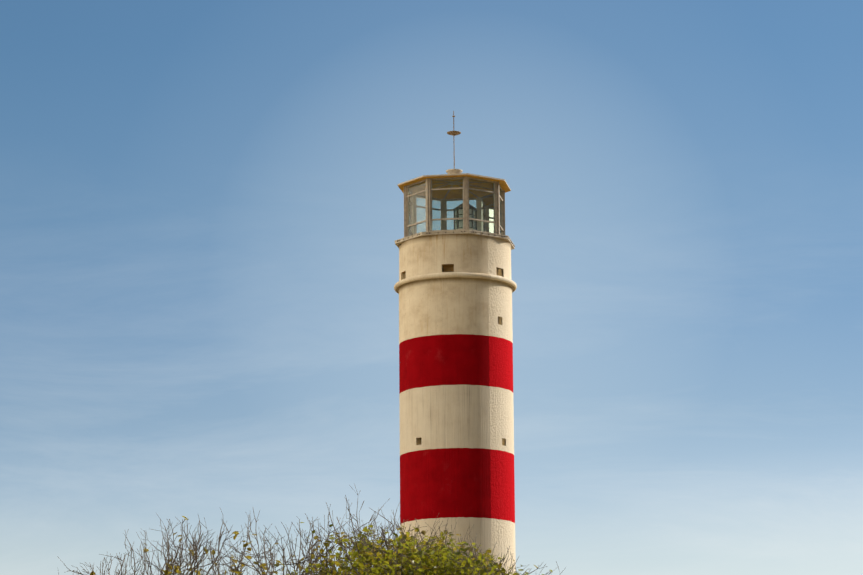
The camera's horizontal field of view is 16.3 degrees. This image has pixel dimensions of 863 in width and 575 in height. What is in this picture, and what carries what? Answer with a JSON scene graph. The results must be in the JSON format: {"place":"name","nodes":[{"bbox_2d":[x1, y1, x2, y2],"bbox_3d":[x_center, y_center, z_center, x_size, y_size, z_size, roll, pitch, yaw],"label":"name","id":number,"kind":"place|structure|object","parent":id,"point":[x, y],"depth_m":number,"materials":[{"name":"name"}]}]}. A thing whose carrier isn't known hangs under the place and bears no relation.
{"place":"outdoors","nodes":[
{"label":"outdoors","id":0,"kind":"place"},
{"bbox_2d":[57,484,562,574],"bbox_3d":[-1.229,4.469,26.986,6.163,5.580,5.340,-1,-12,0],"label":"bush","id":1,"kind":"object","parent":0,"point":[194,556],"depth_m":26.86,"materials":[{"name":"green plant"}]},
{"bbox_2d":[0,0,862,574],"label":"sky","id":2,"kind":"structure","parent":0,"point":[202,202],"materials":[{"name":"blue"}]},
{"bbox_2d":[394,111,516,574],"bbox_3d":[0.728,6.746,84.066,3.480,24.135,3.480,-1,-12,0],"label":"lighthouse tower","id":3,"kind":"structure","parent":0,"point":[455,288],"depth_m":83.72,"materials":[{"name":"paint"}]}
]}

